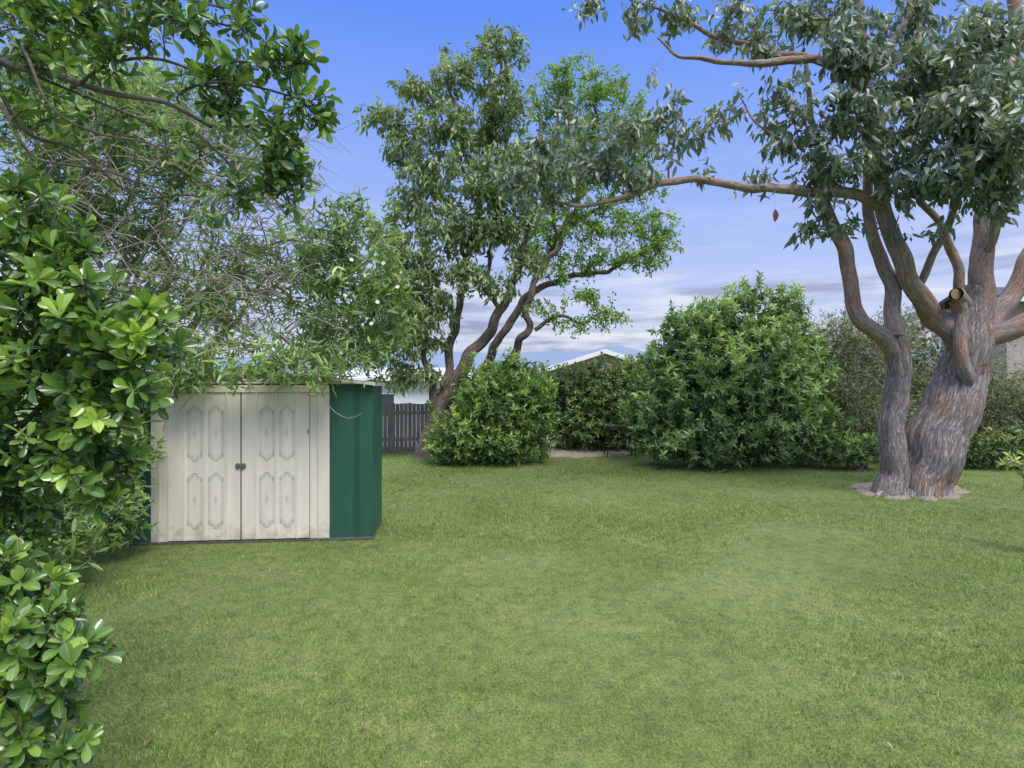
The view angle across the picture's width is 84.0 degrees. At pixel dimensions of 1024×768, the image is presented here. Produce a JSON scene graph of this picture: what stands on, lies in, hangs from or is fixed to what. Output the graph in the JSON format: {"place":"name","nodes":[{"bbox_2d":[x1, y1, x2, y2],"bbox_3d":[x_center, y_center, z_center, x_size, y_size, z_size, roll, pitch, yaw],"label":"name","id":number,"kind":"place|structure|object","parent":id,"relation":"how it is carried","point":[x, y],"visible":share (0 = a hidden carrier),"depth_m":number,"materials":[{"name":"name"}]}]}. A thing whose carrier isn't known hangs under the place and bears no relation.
{"place":"outdoors","nodes":[
{"label":"outdoors","id":0,"kind":"place"},
{"bbox_2d":[319,368,477,445],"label":"house","id":1,"kind":"structure","parent":0,"point":[416,397],"depth_m":28.00,"materials":[{"name":"white paint"}]},
{"bbox_2d":[382,393,395,411],"bbox_3d":[-6.250,0.950,27.969,1.060,1.060,0.057,0,0,0],"label":"window","id":2,"kind":"structure","parent":1,"relation":"in","point":[389,398],"depth_m":27.97,"materials":[{"name":"grey glass"}]},
{"bbox_2d":[38,345,940,386],"bbox_3d":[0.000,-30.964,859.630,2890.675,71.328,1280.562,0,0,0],"label":"hills","id":3,"kind":"structure","parent":0,"point":[554,357],"depth_m":941.18,"materials":[{"name":"grey"}]},
{"bbox_2d":[0,386,1023,767],"bbox_3d":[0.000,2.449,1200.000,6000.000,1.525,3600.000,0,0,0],"label":"lawn","id":4,"kind":"structure","parent":0,"point":[848,572],"depth_m":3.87,"materials":[{"name":"green plant"}]},
{"bbox_2d":[0,167,198,767],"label":"broadleaf shrub","id":5,"kind":"object","parent":4,"relation":"on","point":[113,342],"visible":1,"depth_m":2.12,"materials":[{"name":"green plant"}]},
{"bbox_2d":[0,0,342,228],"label":"broadleaf tree","id":6,"kind":"object","parent":4,"relation":"on","point":[48,55],"visible":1,"depth_m":2.54,"materials":[{"name":"green plant"}]},
{"bbox_2d":[0,33,421,571],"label":"oleander","id":7,"kind":"object","parent":4,"relation":"on","point":[322,358],"visible":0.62,"depth_m":6.29,"materials":[{"name":"green plant"}]},
{"bbox_2d":[106,367,384,546],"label":"garden shed","id":8,"kind":"structure","parent":4,"relation":"on","point":[258,463],"depth_m":6.11,"materials":[{"name":"metal"}]},
{"bbox_2d":[168,393,240,540],"bbox_3d":[-3.273,0.878,6.050,0.734,1.572,0.048,0,0,-5],"label":"door","id":9,"kind":"structure","parent":8,"relation":"in","point":[204,436],"depth_m":6.05,"materials":[{"name":"beige paint"}]},
{"bbox_2d":[237,392,309,538],"bbox_3d":[-2.564,0.878,6.116,0.738,1.572,0.054,0,0,-6],"label":"door","id":10,"kind":"structure","parent":8,"relation":"in","point":[275,465],"depth_m":6.12,"materials":[{"name":"beige paint"}]},
{"bbox_2d":[349,18,554,459],"bbox_3d":[-1.360,-3.141,12.702,4.682,10.093,2.406,0,0,0],"label":"gum tree","id":11,"kind":"object","parent":4,"relation":"on","point":[493,111],"visible":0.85,"depth_m":12.54,"materials":[{"name":"green plant"}]},
{"bbox_2d":[426,374,478,407],"bbox_3d":[-1.281,0.665,15.301,2.314,2.210,1.725,0,0,0],"label":"hedge shrub","id":12,"kind":"object","parent":4,"relation":"on","point":[437,393],"visible":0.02,"depth_m":14.90,"materials":[{"name":"green plant"}]},
{"bbox_2d":[382,403,545,452],"bbox_3d":[-2.085,1.130,14.177,5.995,1.340,0.153,0,0,-10],"label":"paling fence","id":13,"kind":"object","parent":4,"relation":"on","point":[411,420],"visible":0.18,"depth_m":14.01,"materials":[{"name":"grey wood"}]},
{"bbox_2d":[422,345,561,466],"bbox_3d":[-0.393,0.471,12.209,3.123,2.634,2.102,0,0,-26],"label":"garden shrub","id":14,"kind":"object","parent":4,"relation":"on","point":[502,383],"visible":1,"depth_m":11.95,"materials":[{"name":"green plant"}]},
{"bbox_2d":[478,49,685,452],"bbox_3d":[1.706,-3.035,14.111,5.134,10.050,2.152,0,0,0],"label":"broadleaf tree","id":15,"kind":"object","parent":4,"relation":"on","point":[562,87],"visible":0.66,"depth_m":13.84,"materials":[{"name":"green plant"}]},
{"bbox_2d":[514,339,660,451],"bbox_3d":[2.006,0.301,14.683,4.523,2.966,2.416,0,0,0],"label":"hedge shrub","id":16,"kind":"object","parent":4,"relation":"on","point":[583,421],"visible":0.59,"depth_m":14.38,"materials":[{"name":"green plant"}]},
{"bbox_2d":[546,448,629,457],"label":"bare soil","id":17,"kind":"structure","parent":4,"relation":"on","point":[568,453],"depth_m":13.66,"materials":[{"name":"soil"}]},
{"bbox_2d":[604,426,636,457],"bbox_3d":[2.502,1.341,13.200,0.688,0.722,0.484,0,0,0],"label":"garden chair","id":18,"kind":"object","parent":4,"relation":"on","point":[609,427],"visible":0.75,"depth_m":13.06,"materials":[{"name":"black metal"}]},
{"bbox_2d":[617,270,855,472],"bbox_3d":[4.597,-0.332,12.264,4.812,4.267,3.431,0,0,0],"label":"garden shrub","id":19,"kind":"object","parent":4,"relation":"on","point":[730,359],"visible":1,"depth_m":11.44,"materials":[{"name":"green plant"}]},
{"bbox_2d":[493,0,1023,498],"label":"gum tree","id":20,"kind":"object","parent":4,"relation":"on","point":[967,86],"visible":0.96,"depth_m":7.99,"materials":[{"name":"green plant"}]},
{"bbox_2d":[773,209,778,221],"bbox_3d":[3.659,-2.505,7.934,0.085,0.497,0.094,0,0,0],"label":"hanging leaf","id":21,"kind":"object","parent":20,"relation":"hanging from","point":[775,215],"visible":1,"depth_m":7.90,"materials":[{"name":"brown plant"}]},
{"bbox_2d":[801,429,878,471],"bbox_3d":[6.677,1.327,11.257,1.712,0.897,1.125,0,0,0],"label":"shrub","id":22,"kind":"object","parent":4,"relation":"on","point":[857,450],"visible":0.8,"depth_m":11.10,"materials":[{"name":"green plant"}]},
{"bbox_2d":[799,302,948,465],"bbox_3d":[8.218,-0.221,12.768,4.444,4.091,2.691,0,0,-9],"label":"wispy shrub","id":23,"kind":"object","parent":4,"relation":"on","point":[858,404],"visible":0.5,"depth_m":12.40,"materials":[{"name":"green plant"}]},
{"bbox_2d":[849,482,969,500],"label":"mulch","id":24,"kind":"object","parent":4,"relation":"on","point":[865,486],"visible":0.16,"depth_m":8.64,"materials":[{"name":"grey gravel"}]},
{"bbox_2d":[924,336,1023,462],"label":"wispy shrub","id":25,"kind":"object","parent":4,"relation":"on","point":[1011,396],"visible":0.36,"depth_m":12.07,"materials":[{"name":"green plant"}]},
{"bbox_2d":[939,287,1023,439],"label":"house","id":26,"kind":"structure","parent":4,"relation":"on","point":[1015,355],"depth_m":17.00,"materials":[{"name":"beige"}]},
{"bbox_2d":[964,423,1023,470],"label":"shrub","id":27,"kind":"object","parent":4,"relation":"on","point":[994,449],"visible":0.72,"depth_m":11.20,"materials":[{"name":"green plant"}]},
{"bbox_2d":[995,450,1023,508],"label":"pale shrub","id":28,"kind":"object","parent":4,"relation":"on","point":[1017,463],"visible":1,"depth_m":5.71,"materials":[{"name":"green plant"}]},
{"bbox_2d":[0,0,1023,356],"label":"sky","id":29,"kind":"structure","parent":0,"point":[367,44],"materials":[{"name":"blue"}]},
{"bbox_2d":[97,448,990,747],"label":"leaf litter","id":30,"kind":"object","parent":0,"point":[749,684],"visible":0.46,"depth_m":5.08,"materials":[{"name":"brown plant"}]},
{"bbox_2d":[539,349,659,437],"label":"house","id":31,"kind":"structure","parent":0,"point":[609,355],"depth_m":34.00,"materials":[{"name":"white metal"}]}
]}

